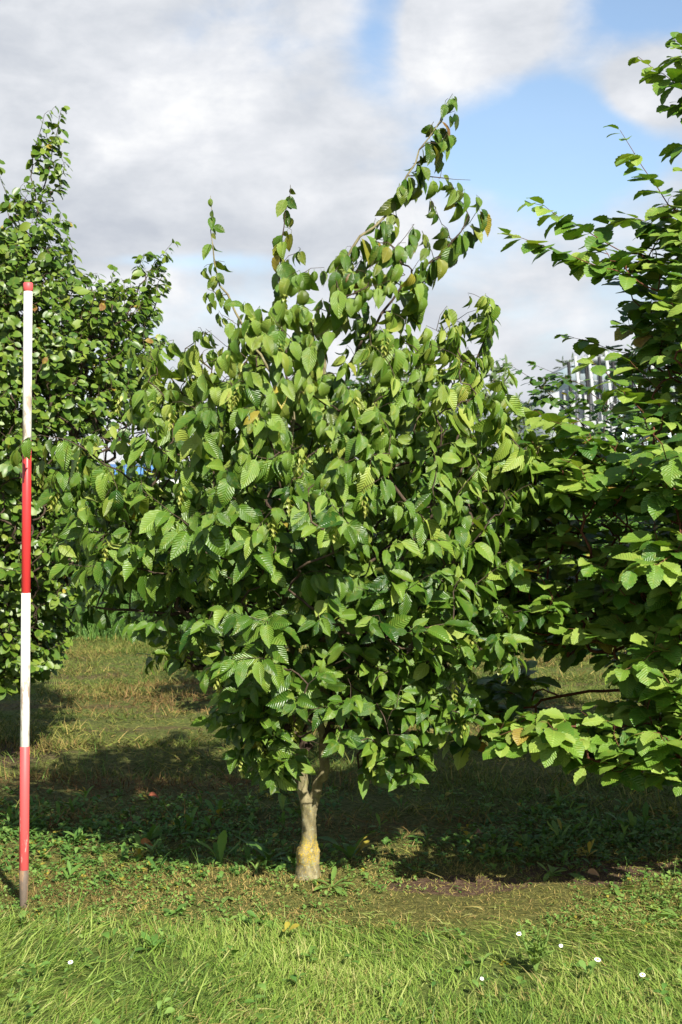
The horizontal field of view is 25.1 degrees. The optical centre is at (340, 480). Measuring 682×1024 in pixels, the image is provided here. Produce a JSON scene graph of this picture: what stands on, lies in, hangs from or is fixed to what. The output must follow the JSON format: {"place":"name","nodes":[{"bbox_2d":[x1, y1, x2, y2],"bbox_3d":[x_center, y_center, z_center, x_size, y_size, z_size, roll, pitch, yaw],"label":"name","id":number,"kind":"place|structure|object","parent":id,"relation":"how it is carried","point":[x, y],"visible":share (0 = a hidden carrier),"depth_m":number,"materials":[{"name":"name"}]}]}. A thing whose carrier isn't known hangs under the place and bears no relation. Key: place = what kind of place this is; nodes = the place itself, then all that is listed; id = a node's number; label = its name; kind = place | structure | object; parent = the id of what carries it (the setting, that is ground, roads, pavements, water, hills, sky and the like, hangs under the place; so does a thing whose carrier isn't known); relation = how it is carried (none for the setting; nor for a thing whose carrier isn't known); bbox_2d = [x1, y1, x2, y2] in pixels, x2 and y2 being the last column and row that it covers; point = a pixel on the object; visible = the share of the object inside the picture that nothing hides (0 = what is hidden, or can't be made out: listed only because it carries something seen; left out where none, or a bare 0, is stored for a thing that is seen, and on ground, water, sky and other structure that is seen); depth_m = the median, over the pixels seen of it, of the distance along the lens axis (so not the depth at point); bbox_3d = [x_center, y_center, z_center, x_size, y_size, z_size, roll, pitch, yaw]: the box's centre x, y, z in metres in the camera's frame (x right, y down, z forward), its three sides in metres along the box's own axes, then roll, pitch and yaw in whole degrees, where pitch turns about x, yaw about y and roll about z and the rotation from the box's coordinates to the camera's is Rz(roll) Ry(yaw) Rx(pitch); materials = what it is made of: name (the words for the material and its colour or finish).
{"place":"outdoors","nodes":[
{"label":"outdoors","id":0,"kind":"place"},
{"bbox_2d":[0,489,681,1023],"bbox_3d":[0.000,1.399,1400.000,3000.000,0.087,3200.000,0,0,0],"label":"ground","id":1,"kind":"structure","parent":0,"point":[424,881],"depth_m":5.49,"materials":[{"name":"green plant"}]},
{"bbox_2d":[19,282,32,907],"bbox_3d":[-1.026,0.408,4.990,0.046,2.105,0.032,0,0,0],"label":"ranging pole","id":2,"kind":"object","parent":1,"relation":"on","point":[25,637],"visible":0.81,"depth_m":4.98,"materials":[{"name":"metal"}]},
{"bbox_2d":[0,105,180,699],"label":"leaved tree","id":3,"kind":"object","parent":1,"relation":"on","point":[62,353],"visible":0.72,"depth_m":7.35,"materials":[{"name":"green plant"}]},
{"bbox_2d":[129,833,152,850],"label":"dandelion","id":4,"kind":"object","parent":1,"relation":"on","point":[137,838],"visible":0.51,"depth_m":5.82,"materials":[{"name":"green plant"}]},
{"bbox_2d":[141,838,152,845],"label":"fallen leaf","id":5,"kind":"object","parent":1,"relation":"on","point":[144,840],"visible":0.91,"depth_m":5.84,"materials":[{"name":"brown plant"}]},
{"bbox_2d":[135,931,168,950],"bbox_3d":[-0.553,1.369,4.532,0.105,0.058,0.119,0,0,0],"label":"weed","id":6,"kind":"object","parent":1,"relation":"on","point":[153,943],"visible":0.94,"depth_m":4.54,"materials":[{"name":"green plant"}]},
{"bbox_2d":[149,792,158,797],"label":"fallen leaf","id":7,"kind":"object","parent":1,"relation":"on","point":[154,794],"visible":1,"depth_m":6.71,"materials":[{"name":"orange plant"}]},
{"bbox_2d":[110,464,210,495],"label":"long shed","id":8,"kind":"structure","parent":1,"relation":"on","point":[125,469],"depth_m":140.11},
{"bbox_2d":[196,830,240,863],"bbox_3d":[-0.440,1.337,5.524,0.130,0.155,0.112,0,0,30],"label":"plant","id":9,"kind":"object","parent":1,"relation":"on","point":[219,848],"visible":0.88,"depth_m":5.54,"materials":[{"name":"green plant"}]},
{"bbox_2d":[1,457,470,487],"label":"treeline","id":10,"kind":"object","parent":1,"relation":"on","point":[357,459],"depth_m":248.15,"materials":[{"name":"green plant"}]},
{"bbox_2d":[234,835,295,862],"bbox_3d":[-0.275,1.367,5.641,0.249,0.108,0.262,0,0,0],"label":"dock plant","id":11,"kind":"object","parent":1,"relation":"on","point":[259,848],"visible":0.87,"depth_m":5.65,"materials":[{"name":"green plant"}]},
{"bbox_2d":[10,93,558,880],"bbox_3d":[-0.088,0.047,5.335,1.688,2.787,1.667,0,0,18],"label":"hornbeam tree","id":12,"kind":"object","parent":1,"relation":"on","point":[198,543],"visible":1,"depth_m":5.02,"materials":[{"name":"green plant"}]},
{"bbox_2d":[6,553,610,640],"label":"tall weeds","id":13,"kind":"object","parent":1,"relation":"on","point":[94,630],"visible":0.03,"depth_m":13.50,"materials":[{"name":"green plant"}]},
{"bbox_2d":[313,866,356,896],"bbox_3d":[-0.029,1.373,5.237,0.175,0.060,0.201,0,0,0],"label":"dandelion","id":14,"kind":"object","parent":1,"relation":"on","point":[333,875],"visible":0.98,"depth_m":5.24,"materials":[{"name":"green plant"}]},
{"bbox_2d":[0,882,681,1023],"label":"grass","id":15,"kind":"structure","parent":1,"relation":"on","point":[356,995],"depth_m":4.31,"materials":[{"name":"green plant"}]},
{"bbox_2d":[0,741,681,1023],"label":"weeds","id":16,"kind":"object","parent":1,"relation":"on","point":[545,833],"visible":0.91,"depth_m":5.75,"materials":[{"name":"green plant"}]},
{"bbox_2d":[31,500,663,560],"bbox_3d":[0.003,0.682,18.496,18.170,1.543,2.181,0,0,0],"label":"hedge","id":17,"kind":"object","parent":1,"relation":"on","point":[607,516],"depth_m":17.74,"materials":[{"name":"green plant"}]},
{"bbox_2d":[317,830,377,858],"bbox_3d":[0.035,1.354,5.659,0.228,0.142,0.187,0,0,-33],"label":"dock plant","id":18,"kind":"object","parent":1,"relation":"on","point":[350,851],"visible":0.94,"depth_m":5.64,"materials":[{"name":"green plant"}]},
{"bbox_2d":[228,375,537,659],"bbox_3d":[0.221,0.408,8.699,1.849,1.988,1.449,0,0,-29],"label":"background tree","id":19,"kind":"object","parent":1,"relation":"on","point":[323,513],"visible":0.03,"depth_m":8.46,"materials":[{"name":"green plant"}]},
{"bbox_2d":[350,347,553,468],"bbox_3d":[2.161,-0.684,29.917,4.159,4.058,2.359,0,0,0],"label":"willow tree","id":20,"kind":"object","parent":1,"relation":"on","point":[493,375],"visible":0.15,"depth_m":29.79,"materials":[{"name":"green plant"}]},
{"bbox_2d":[516,932,520,958],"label":"daisy","id":21,"kind":"object","parent":1,"relation":"on","point":[518,934],"visible":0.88,"depth_m":4.48,"materials":[{"name":"white plant"}]},
{"bbox_2d":[516,915,554,970],"bbox_3d":[0.555,1.320,4.372,0.114,0.162,0.089,0,0,0],"label":"thistle","id":22,"kind":"object","parent":1,"relation":"on","point":[537,953],"visible":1,"depth_m":4.37,"materials":[{"name":"green plant"}]},
{"bbox_2d":[416,336,681,670],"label":"dark leaved tree","id":23,"kind":"object","parent":1,"relation":"on","point":[620,429],"visible":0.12,"depth_m":8.13,"materials":[{"name":"green plant"}]},
{"bbox_2d":[430,32,681,796],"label":"broad leaved tree","id":24,"kind":"object","parent":1,"relation":"on","point":[636,603],"visible":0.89,"depth_m":5.10,"materials":[{"name":"green plant"}]},
{"bbox_2d":[547,820,578,839],"bbox_3d":[0.858,1.369,5.960,0.156,0.104,0.131,0,0,44],"label":"weed","id":25,"kind":"object","parent":1,"relation":"on","point":[555,827],"visible":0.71,"depth_m":5.98,"materials":[{"name":"green plant"}]},
{"bbox_2d":[553,352,573,368],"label":"metal frame","id":26,"kind":"object","parent":1,"relation":"on","point":[565,363],"visible":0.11,"depth_m":80.25,"materials":[{"name":"grey metal"}]},
{"bbox_2d":[588,869,598,875],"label":"fallen leaf","id":27,"kind":"object","parent":1,"relation":"on","point":[593,871],"visible":1,"depth_m":5.39,"materials":[{"name":"brown plant"}]},
{"bbox_2d":[518,347,677,461],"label":"glass building","id":28,"kind":"structure","parent":1,"relation":"on","point":[581,375],"depth_m":60.00,"materials":[{"name":"white glass"}]},
{"bbox_2d":[578,364,669,388],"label":"window frame","id":29,"kind":"structure","parent":28,"relation":"in","point":[578,364],"depth_m":60.70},
{"bbox_2d":[640,973,644,1001],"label":"daisy","id":30,"kind":"object","parent":1,"relation":"on","point":[642,975],"visible":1,"depth_m":4.11,"materials":[{"name":"white plant"}]},
{"bbox_2d":[0,0,681,463],"label":"sky","id":31,"kind":"structure","parent":0,"point":[175,105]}
]}

